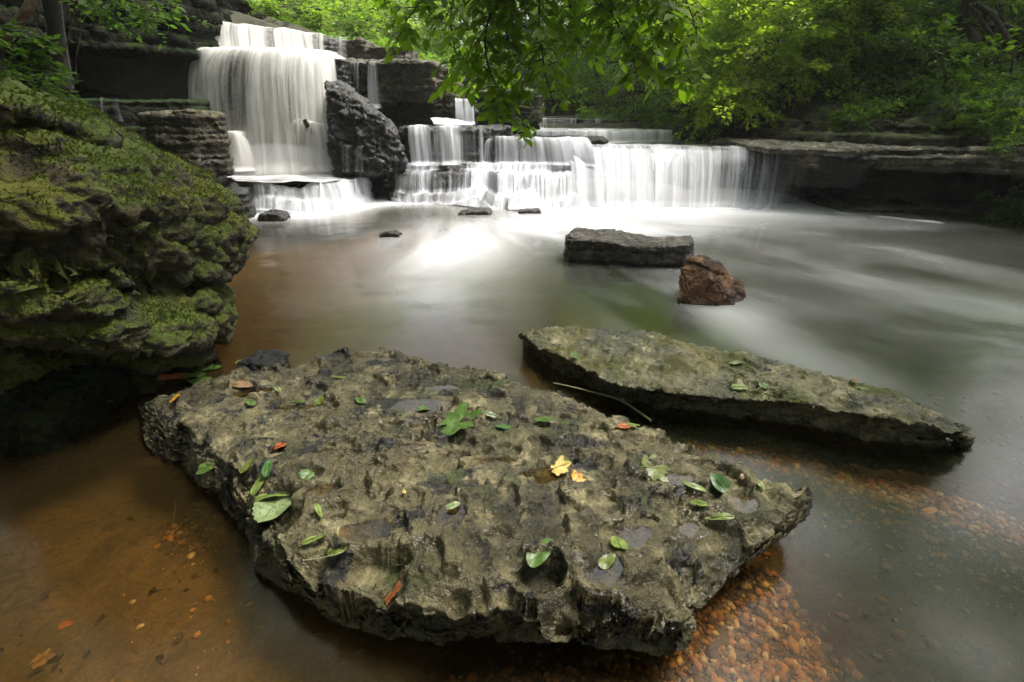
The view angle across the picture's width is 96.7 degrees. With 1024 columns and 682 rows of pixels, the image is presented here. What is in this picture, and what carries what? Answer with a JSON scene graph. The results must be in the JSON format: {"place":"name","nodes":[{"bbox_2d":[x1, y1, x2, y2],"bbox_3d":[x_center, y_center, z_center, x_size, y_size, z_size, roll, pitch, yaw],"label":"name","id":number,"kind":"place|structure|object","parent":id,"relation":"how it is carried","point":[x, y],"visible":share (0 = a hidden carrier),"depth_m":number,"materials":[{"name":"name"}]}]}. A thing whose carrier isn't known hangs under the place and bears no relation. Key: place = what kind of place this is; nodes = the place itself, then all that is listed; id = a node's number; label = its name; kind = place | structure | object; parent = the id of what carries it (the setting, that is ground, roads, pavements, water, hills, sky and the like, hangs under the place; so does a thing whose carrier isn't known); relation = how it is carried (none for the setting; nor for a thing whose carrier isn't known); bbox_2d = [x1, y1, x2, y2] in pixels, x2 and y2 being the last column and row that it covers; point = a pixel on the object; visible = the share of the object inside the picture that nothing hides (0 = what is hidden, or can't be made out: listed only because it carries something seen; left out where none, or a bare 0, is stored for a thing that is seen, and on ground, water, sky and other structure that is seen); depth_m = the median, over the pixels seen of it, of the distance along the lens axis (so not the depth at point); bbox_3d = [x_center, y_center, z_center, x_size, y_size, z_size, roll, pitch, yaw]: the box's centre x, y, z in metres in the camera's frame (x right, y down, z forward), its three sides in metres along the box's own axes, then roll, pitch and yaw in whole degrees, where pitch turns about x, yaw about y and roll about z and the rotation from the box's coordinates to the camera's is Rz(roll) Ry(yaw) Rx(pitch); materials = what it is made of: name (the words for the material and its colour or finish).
{"place":"outdoors","nodes":[
{"label":"outdoors","id":0,"kind":"place"},
{"bbox_2d":[0,0,37,44],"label":"branch","id":1,"kind":"object","parent":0,"point":[25,12],"visible":0.68,"depth_m":3.77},
{"bbox_2d":[0,53,132,99],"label":"rock cliff","id":2,"kind":"structure","parent":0,"point":[85,92],"depth_m":7.33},
{"bbox_2d":[0,0,254,64],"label":"rock cliff","id":3,"kind":"structure","parent":2,"relation":"on","point":[182,45],"depth_m":7.10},
{"bbox_2d":[42,0,73,89],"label":"trunk","id":4,"kind":"object","parent":3,"relation":"attached to","point":[53,14],"visible":0.71,"depth_m":5.41,"materials":[{"name":"brown plant"}]},
{"bbox_2d":[57,0,210,50],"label":"hanging plant","id":5,"kind":"object","parent":3,"relation":"hanging from","point":[94,6],"visible":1,"depth_m":5.16,"materials":[{"name":"green plant"}]},
{"bbox_2d":[431,98,474,124],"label":"waterfall","id":6,"kind":"structure","parent":0,"point":[466,117],"depth_m":9.09,"materials":[{"name":"liquid"}]},
{"bbox_2d":[0,207,1023,681],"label":"river bed","id":7,"kind":"object","parent":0,"point":[76,541],"visible":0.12,"depth_m":2.06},
{"bbox_2d":[28,648,55,668],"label":"leaf","id":8,"kind":"object","parent":7,"relation":"on","point":[40,659],"visible":1,"depth_m":1.48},
{"bbox_2d":[0,73,258,439],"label":"boulder","id":9,"kind":"object","parent":7,"relation":"on","point":[119,245],"visible":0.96,"depth_m":2.12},
{"bbox_2d":[0,18,87,103],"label":"bush","id":10,"kind":"object","parent":9,"relation":"on","point":[39,60],"visible":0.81,"depth_m":2.98,"materials":[{"name":"green plant"}]},
{"bbox_2d":[123,125,148,141],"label":"rock ledge","id":11,"kind":"object","parent":7,"relation":"on","point":[142,131],"depth_m":6.09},
{"bbox_2d":[59,96,229,185],"bbox_3d":[-6.057,-2.958,7.767,3.066,2.120,2.734,-17,32,-30],"label":"rock ledge","id":12,"kind":"object","parent":7,"relation":"on","point":[123,112],"visible":0.16,"depth_m":6.73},
{"bbox_2d":[137,109,234,177],"bbox_3d":[-5.016,-2.982,6.957,1.299,1.018,2.130,-16,31,-28],"label":"rock","id":13,"kind":"object","parent":12,"relation":"on","point":[200,138],"visible":0.62,"depth_m":6.27,"materials":[{"name":"stone"}]},
{"bbox_2d":[0,482,448,681],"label":"leaf litter","id":14,"kind":"object","parent":7,"relation":"on","point":[151,591],"visible":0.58,"depth_m":1.72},
{"bbox_2d":[85,502,597,681],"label":"gravel","id":15,"kind":"structure","parent":7,"relation":"on","point":[329,662],"depth_m":1.70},
{"bbox_2d":[139,346,813,656],"bbox_3d":[-0.434,0.498,2.135,3.002,0.544,1.542,19,33,33],"label":"rock slab","id":16,"kind":"object","parent":7,"relation":"on","point":[463,571],"visible":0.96,"depth_m":1.62,"materials":[{"name":"stone"}]},
{"bbox_2d":[157,373,184,379],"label":"leaf","id":17,"kind":"object","parent":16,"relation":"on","point":[170,376],"visible":1,"depth_m":2.73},
{"bbox_2d":[196,461,214,473],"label":"leaf","id":18,"kind":"object","parent":16,"relation":"on","point":[204,467],"visible":1,"depth_m":1.93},
{"bbox_2d":[250,475,265,494],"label":"leaf","id":19,"kind":"object","parent":16,"relation":"on","point":[257,485],"visible":0.93,"depth_m":1.72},
{"bbox_2d":[252,494,291,522],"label":"leaf","id":20,"kind":"object","parent":16,"relation":"on","point":[265,510],"visible":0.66,"depth_m":1.67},
{"bbox_2d":[254,491,291,500],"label":"leaf","id":21,"kind":"object","parent":20,"relation":"on","point":[265,495],"visible":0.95,"depth_m":1.70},
{"bbox_2d":[436,402,481,435],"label":"leaf","id":22,"kind":"object","parent":16,"relation":"on","point":[452,422],"visible":0.98,"depth_m":2.08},
{"bbox_2d":[526,538,552,567],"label":"leaf","id":23,"kind":"object","parent":16,"relation":"on","point":[536,559],"visible":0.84,"depth_m":1.35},
{"bbox_2d":[549,455,570,475],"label":"leaf","id":24,"kind":"object","parent":16,"relation":"on","point":[560,466],"visible":1,"depth_m":1.74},
{"bbox_2d":[598,553,615,568],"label":"leaf","id":25,"kind":"object","parent":16,"relation":"on","point":[606,561],"visible":1,"depth_m":1.35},
{"bbox_2d":[611,535,628,548],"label":"leaf","id":26,"kind":"object","parent":16,"relation":"on","point":[617,542],"visible":1,"depth_m":1.40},
{"bbox_2d":[640,453,669,481],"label":"leaf","id":27,"kind":"object","parent":16,"relation":"on","point":[657,472],"visible":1,"depth_m":1.75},
{"bbox_2d":[710,472,729,492],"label":"leaf","id":28,"kind":"object","parent":16,"relation":"on","point":[720,482],"visible":1,"depth_m":1.69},
{"bbox_2d":[705,513,734,519],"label":"leaf","id":29,"kind":"object","parent":16,"relation":"on","point":[722,516],"visible":1,"depth_m":1.53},
{"bbox_2d":[518,325,975,475],"bbox_3d":[1.149,0.289,2.723,2.505,0.463,0.820,9,28,16],"label":"rock slab","id":30,"kind":"object","parent":7,"relation":"on","point":[669,385],"visible":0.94,"depth_m":2.48,"materials":[{"name":"stone"}]},
{"bbox_2d":[714,177,799,203],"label":"rock ledge","id":31,"kind":"object","parent":7,"relation":"on","point":[783,193],"visible":0.06,"depth_m":8.46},
{"bbox_2d":[612,145,888,188],"bbox_3d":[3.492,-3.304,8.465,7.403,0.578,2.366,7,28,14],"label":"rock ledge","id":32,"kind":"object","parent":31,"relation":"on","point":[846,173],"visible":0.3,"depth_m":7.58,"materials":[{"name":"stone"}]},
{"bbox_2d":[570,143,777,209],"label":"waterfall","id":33,"kind":"structure","parent":32,"relation":"on","point":[633,176],"depth_m":7.93,"materials":[{"name":"liquid"}]},
{"bbox_2d":[781,153,1023,176],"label":"rock ledge","id":34,"kind":"object","parent":32,"relation":"on","point":[966,163],"visible":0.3,"depth_m":6.78,"materials":[{"name":"stone"}]},
{"bbox_2d":[706,137,1023,157],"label":"rock ledge","id":35,"kind":"object","parent":34,"relation":"on","point":[842,149],"visible":0.67,"depth_m":7.07,"materials":[{"name":"stone"}]},
{"bbox_2d":[814,91,905,132],"bbox_3d":[5.996,-3.874,7.875,1.285,0.815,1.080,23,35,38],"label":"bush","id":36,"kind":"object","parent":35,"relation":"on","point":[850,117],"visible":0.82,"depth_m":7.78,"materials":[{"name":"green plant"}]},
{"bbox_2d":[981,108,1023,164],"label":"bush","id":37,"kind":"object","parent":35,"relation":"on","point":[1014,140],"visible":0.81,"depth_m":6.46,"materials":[{"name":"green plant"}]},
{"bbox_2d":[753,130,1022,147],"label":"rock ledge","id":38,"kind":"object","parent":34,"relation":"on","point":[907,139],"visible":0.38,"depth_m":7.40,"materials":[{"name":"stone"}]},
{"bbox_2d":[728,81,801,113],"bbox_3d":[5.440,-4.758,9.503,1.814,1.199,1.411,0,27,0],"label":"bush","id":39,"kind":"object","parent":38,"relation":"on","point":[784,96],"visible":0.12,"depth_m":9.09,"materials":[{"name":"green plant"}]},
{"bbox_2d":[802,102,866,123],"bbox_3d":[6.465,-4.315,8.708,1.481,0.534,2.181,17,32,30],"label":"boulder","id":40,"kind":"object","parent":38,"relation":"on","point":[816,113],"visible":0.17,"depth_m":8.26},
{"bbox_2d":[845,91,904,119],"bbox_3d":[6.583,-3.999,8.200,1.571,0.863,1.145,-12,29,-23],"label":"bush","id":41,"kind":"object","parent":38,"relation":"on","point":[869,104],"visible":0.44,"depth_m":7.81,"materials":[{"name":"green plant"}]},
{"bbox_2d":[768,115,1021,135],"bbox_3d":[6.995,-4.142,8.792,5.839,0.417,2.994,15,30,26],"label":"rock ledge","id":42,"kind":"object","parent":38,"relation":"on","point":[796,124],"visible":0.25,"depth_m":7.87,"materials":[{"name":"stone"}]},
{"bbox_2d":[902,76,1023,130],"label":"bush","id":43,"kind":"object","parent":42,"relation":"on","point":[931,101],"visible":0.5,"depth_m":7.24,"materials":[{"name":"green plant"}]},
{"bbox_2d":[894,90,1023,129],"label":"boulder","id":44,"kind":"object","parent":38,"relation":"on","point":[915,121],"visible":0.23,"depth_m":7.48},
{"bbox_2d":[880,58,1023,98],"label":"bush","id":45,"kind":"object","parent":44,"relation":"on","point":[961,76],"visible":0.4,"depth_m":7.63,"materials":[{"name":"green plant"}]},
{"bbox_2d":[923,95,1023,145],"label":"bush","id":46,"kind":"object","parent":38,"relation":"on","point":[981,124],"visible":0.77,"depth_m":6.81,"materials":[{"name":"green plant"}]},
{"bbox_2d":[958,85,1023,135],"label":"bush","id":47,"kind":"object","parent":38,"relation":"on","point":[995,95],"visible":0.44,"depth_m":6.86,"materials":[{"name":"green plant"}]},
{"bbox_2d":[798,172,1023,206],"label":"rock wall","id":48,"kind":"structure","parent":7,"relation":"on","point":[972,185],"depth_m":7.75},
{"bbox_2d":[355,0,724,148],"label":"overhanging branch","id":49,"kind":"object","parent":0,"point":[610,13],"visible":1,"depth_m":2.89,"materials":[{"name":"green plant"}]},
{"bbox_2d":[72,0,1023,199],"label":"hillside","id":50,"kind":"structure","parent":0,"point":[138,78],"depth_m":8.20,"materials":[{"name":"plant"}]},
{"bbox_2d":[242,0,330,31],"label":"bush","id":51,"kind":"object","parent":50,"relation":"on","point":[311,17],"visible":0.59,"depth_m":10.41,"materials":[{"name":"green plant"}]},
{"bbox_2d":[261,0,397,40],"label":"tree","id":52,"kind":"object","parent":50,"relation":"on","point":[351,24],"visible":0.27,"depth_m":12.70,"materials":[{"name":"green plant"}]},
{"bbox_2d":[377,103,442,142],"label":"rock ledge","id":53,"kind":"object","parent":50,"relation":"on","point":[408,115],"visible":0.08,"depth_m":9.52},
{"bbox_2d":[343,58,448,106],"bbox_3d":[-2.580,-5.564,9.880,2.356,0.912,2.329,0,27,0],"label":"rock ledge","id":54,"kind":"object","parent":53,"relation":"on","point":[404,82],"visible":0.67,"depth_m":8.99,"materials":[{"name":"stone"}]},
{"bbox_2d":[346,37,377,58],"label":"rock ledge","id":55,"kind":"object","parent":54,"relation":"on","point":[356,46],"visible":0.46,"depth_m":9.64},
{"bbox_2d":[369,82,378,108],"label":"waterfall","id":56,"kind":"structure","parent":54,"relation":"on","point":[373,99],"depth_m":8.85,"materials":[{"name":"liquid"}]},
{"bbox_2d":[362,46,418,59],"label":"rock ledge","id":57,"kind":"object","parent":54,"relation":"on","point":[377,53],"visible":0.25,"depth_m":9.51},
{"bbox_2d":[324,0,505,85],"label":"tree","id":58,"kind":"object","parent":50,"relation":"on","point":[415,25],"visible":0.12,"depth_m":15.22,"materials":[{"name":"green plant"}]},
{"bbox_2d":[430,80,463,125],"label":"rock ledge","id":59,"kind":"object","parent":50,"relation":"on","point":[445,109],"visible":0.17,"depth_m":9.32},
{"bbox_2d":[398,124,512,165],"bbox_3d":[-1.049,-4.021,9.552,2.204,0.983,2.433,0,27,0],"label":"rock ledge","id":60,"kind":"object","parent":50,"relation":"on","point":[475,140],"visible":0.34,"depth_m":8.51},
{"bbox_2d":[410,124,462,165],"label":"waterfall","id":61,"kind":"structure","parent":60,"relation":"on","point":[452,150],"depth_m":8.26,"materials":[{"name":"liquid"}]},
{"bbox_2d":[287,0,648,85],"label":"woodland","id":62,"kind":"object","parent":50,"relation":"on","point":[404,1],"visible":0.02,"depth_m":20.57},
{"bbox_2d":[419,46,517,84],"bbox_3d":[-1.403,-6.897,11.824,3.122,1.273,1.913,24,36,39],"label":"bush","id":63,"kind":"object","parent":50,"relation":"on","point":[444,59],"visible":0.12,"depth_m":11.39,"materials":[{"name":"green plant"}]},
{"bbox_2d":[477,119,539,133],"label":"rock ledge","id":64,"kind":"object","parent":50,"relation":"on","point":[534,123],"visible":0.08,"depth_m":9.66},
{"bbox_2d":[474,87,543,122],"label":"rock ledge","id":65,"kind":"object","parent":64,"relation":"on","point":[537,114],"visible":0.21,"depth_m":9.68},
{"bbox_2d":[411,0,622,114],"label":"tree","id":66,"kind":"object","parent":50,"relation":"on","point":[575,87],"visible":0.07,"depth_m":16.20,"materials":[{"name":"green plant"}]},
{"bbox_2d":[490,134,608,164],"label":"rock ledge","id":67,"kind":"object","parent":50,"relation":"on","point":[496,145],"visible":0.18,"depth_m":8.66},
{"bbox_2d":[487,0,663,113],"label":"tree","id":68,"kind":"object","parent":50,"relation":"on","point":[590,78],"visible":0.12,"depth_m":16.67,"materials":[{"name":"green plant"}]},
{"bbox_2d":[526,0,627,116],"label":"tree","id":69,"kind":"object","parent":50,"relation":"on","point":[597,75],"visible":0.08,"depth_m":12.99,"materials":[{"name":"green plant"}]},
{"bbox_2d":[541,118,637,122],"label":"rock ledge","id":70,"kind":"object","parent":50,"relation":"on","point":[577,120],"visible":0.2,"depth_m":11.49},
{"bbox_2d":[254,0,1023,115],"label":"undergrowth","id":71,"kind":"object","parent":50,"relation":"on","point":[378,41],"visible":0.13,"depth_m":8.55,"materials":[{"name":"green plant"}]},
{"bbox_2d":[528,0,752,115],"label":"tree","id":72,"kind":"object","parent":50,"relation":"on","point":[660,66],"visible":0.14,"depth_m":12.43,"materials":[{"name":"green plant"}]},
{"bbox_2d":[576,81,710,129],"bbox_3d":[3.328,-5.647,11.389,3.761,1.529,2.328,20,33,34],"label":"bush","id":73,"kind":"object","parent":50,"relation":"on","point":[652,107],"visible":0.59,"depth_m":10.98,"materials":[{"name":"green plant"}]},
{"bbox_2d":[586,0,716,120],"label":"tree","id":74,"kind":"object","parent":50,"relation":"on","point":[664,37],"visible":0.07,"depth_m":10.05,"materials":[{"name":"green plant"}]},
{"bbox_2d":[655,123,760,140],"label":"rock ledge","id":75,"kind":"object","parent":50,"relation":"on","point":[737,132],"visible":0.07,"depth_m":9.53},
{"bbox_2d":[669,103,745,141],"bbox_3d":[4.207,-4.606,9.748,1.526,0.931,1.447,14,30,26],"label":"bush","id":76,"kind":"object","parent":75,"relation":"on","point":[692,113],"visible":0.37,"depth_m":9.47,"materials":[{"name":"green plant"}]},
{"bbox_2d":[700,109,787,129],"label":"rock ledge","id":77,"kind":"object","parent":75,"relation":"on","point":[765,126],"visible":0.21,"depth_m":9.22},
{"bbox_2d":[587,0,919,142],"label":"tree","id":78,"kind":"object","parent":50,"relation":"on","point":[731,42],"visible":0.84,"depth_m":8.35,"materials":[{"name":"green plant"}]},
{"bbox_2d":[755,0,1007,109],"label":"tree","id":79,"kind":"object","parent":50,"relation":"on","point":[917,20],"visible":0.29,"depth_m":8.14,"materials":[{"name":"green plant"}]},
{"bbox_2d":[827,0,1023,58],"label":"tree","id":80,"kind":"object","parent":50,"relation":"on","point":[1013,16],"visible":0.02,"depth_m":8.46,"materials":[{"name":"green plant"}]},
{"bbox_2d":[834,0,1023,107],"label":"tree","id":81,"kind":"object","parent":50,"relation":"on","point":[969,31],"visible":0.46,"depth_m":7.77,"materials":[{"name":"green plant"}]},
{"bbox_2d":[905,83,971,110],"bbox_3d":[7.423,-4.255,8.032,1.408,0.628,0.820,-15,31,-27],"label":"bush","id":82,"kind":"object","parent":50,"relation":"on","point":[907,102],"visible":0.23,"depth_m":7.84,"materials":[{"name":"green plant"}]},
{"bbox_2d":[879,0,1023,62],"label":"tree","id":83,"kind":"object","parent":50,"relation":"on","point":[1002,12],"visible":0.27,"depth_m":8.22,"materials":[{"name":"green plant"}]},
{"bbox_2d":[151,360,1023,681],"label":"gravel","id":84,"kind":"structure","parent":0,"point":[715,618],"depth_m":1.71,"materials":[{"name":"gravel"}]},
{"bbox_2d":[540,128,662,130],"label":"water","id":85,"kind":"structure","parent":0,"point":[584,129],"depth_m":10.46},
{"bbox_2d":[255,195,1023,681],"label":"water","id":86,"kind":"structure","parent":0,"point":[925,309],"depth_m":3.88,"materials":[{"name":"liquid"}]},
{"bbox_2d":[0,364,137,476],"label":"rock","id":87,"kind":"object","parent":86,"relation":"in","point":[58,418],"visible":0.95,"depth_m":2.31,"materials":[{"name":"stone"}]},
{"bbox_2d":[237,349,289,370],"bbox_3d":[-1.621,0.189,2.965,0.310,0.248,0.243,0,27,0],"label":"rock","id":88,"kind":"object","parent":86,"relation":"in","point":[258,359],"visible":0.38,"depth_m":2.90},
{"bbox_2d":[257,209,292,231],"bbox_3d":[-3.634,-1.841,6.953,0.472,0.310,0.302,0,27,0],"label":"rock","id":89,"kind":"object","parent":86,"relation":"in","point":[273,219],"visible":1,"depth_m":6.87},
{"bbox_2d":[225,175,389,211],"bbox_3d":[-4.183,-2.814,8.713,3.319,0.766,2.440,0,27,0],"label":"rock ledge","id":90,"kind":"object","parent":86,"relation":"in","point":[380,186],"visible":0.08,"depth_m":8.57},
{"bbox_2d":[224,180,260,235],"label":"rock ledge","id":91,"kind":"object","parent":90,"relation":"on","point":[245,194],"visible":0.19,"depth_m":7.08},
{"bbox_2d":[226,174,374,214],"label":"waterfall","id":92,"kind":"structure","parent":90,"relation":"on","point":[329,192],"depth_m":7.42,"materials":[{"name":"liquid"}]},
{"bbox_2d":[324,80,408,177],"bbox_3d":[-2.693,-3.793,8.315,1.384,1.711,1.944,-9,28,-17],"label":"boulder","id":93,"kind":"object","parent":90,"relation":"on","point":[364,141],"visible":0.97,"depth_m":7.70,"materials":[{"name":"stone"}]},
{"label":"rock ledge","id":94,"kind":"object","parent":90,"relation":"on","visible":0},
{"bbox_2d":[219,53,353,143],"bbox_3d":[-4.520,-4.576,9.364,3.764,2.183,2.313,-14,30,-25],"label":"rock ledge","id":95,"kind":"object","parent":94,"relation":"on","point":[232,95],"visible":0.09,"depth_m":8.39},
{"bbox_2d":[188,21,345,174],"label":"waterfall","id":96,"kind":"structure","parent":95,"relation":"on","point":[266,146],"depth_m":7.97,"materials":[{"name":"liquid"}]},
{"bbox_2d":[229,25,349,58],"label":"rock ledge","id":97,"kind":"object","parent":95,"relation":"on","point":[325,43],"visible":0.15,"depth_m":9.51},
{"bbox_2d":[244,184,378,236],"bbox_3d":[-3.206,-2.241,7.605,2.216,0.788,0.958,-18,32,-31],"label":"foam","id":98,"kind":"object","parent":86,"relation":"in","point":[337,224],"visible":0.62,"depth_m":7.38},
{"bbox_2d":[379,230,402,248],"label":"rock","id":99,"kind":"object","parent":86,"relation":"in","point":[392,239],"visible":1,"depth_m":6.01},
{"bbox_2d":[458,207,491,224],"bbox_3d":[-0.584,-2.019,7.361,0.548,0.245,0.282,0,27,0],"label":"rock","id":100,"kind":"object","parent":86,"relation":"in","point":[463,220],"visible":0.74,"depth_m":7.26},
{"bbox_2d":[386,164,564,228],"bbox_3d":[-0.259,-2.596,8.121,4.056,0.952,1.562,0,27,0],"label":"rock ledge","id":101,"kind":"object","parent":86,"relation":"in","point":[446,178],"visible":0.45,"depth_m":8.24,"materials":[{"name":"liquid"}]},
{"bbox_2d":[391,162,583,210],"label":"waterfall","id":102,"kind":"structure","parent":101,"relation":"on","point":[534,191],"depth_m":8.02,"materials":[{"name":"liquid"}]},
{"bbox_2d":[484,136,595,166],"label":"waterfall","id":103,"kind":"structure","parent":101,"relation":"on","point":[564,150],"depth_m":8.35,"materials":[{"name":"liquid"}]},
{"bbox_2d":[553,382,651,421],"bbox_3d":[0.509,0.323,2.569,0.581,0.066,0.077,15,31,27],"label":"twig","id":104,"kind":"object","parent":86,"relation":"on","point":[635,409],"visible":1,"depth_m":2.56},
{"bbox_2d":[563,227,693,266],"bbox_3d":[1.335,-0.987,5.167,1.486,0.520,0.763,5,27,9],"label":"rock","id":105,"kind":"object","parent":86,"relation":"in","point":[605,246],"visible":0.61,"depth_m":4.87,"materials":[{"name":"stone"}]},
{"bbox_2d":[677,254,745,305],"bbox_3d":[1.796,-0.524,4.054,0.734,0.507,0.532,0,27,0],"label":"boulder","id":106,"kind":"object","parent":86,"relation":"in","point":[705,280],"visible":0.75,"depth_m":3.90,"materials":[{"name":"stone"}]},
{"bbox_2d":[799,194,1023,216],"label":"rock ledge","id":107,"kind":"object","parent":86,"relation":"in","point":[844,204],"visible":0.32,"depth_m":7.62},
{"bbox_2d":[965,181,1023,223],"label":"bush","id":108,"kind":"object","parent":86,"relation":"on","point":[1014,207],"visible":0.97,"depth_m":6.81,"materials":[{"name":"green plant"}]},
{"bbox_2d":[545,140,745,148],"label":"water","id":109,"kind":"structure","parent":0,"point":[673,143],"depth_m":9.05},
{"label":"rock ledge","id":110,"kind":"object","parent":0,"visible":0},
{"bbox_2d":[531,129,675,140],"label":"waterfall","id":111,"kind":"structure","parent":110,"relation":"on","point":[633,135],"depth_m":9.77,"materials":[{"name":"liquid"}]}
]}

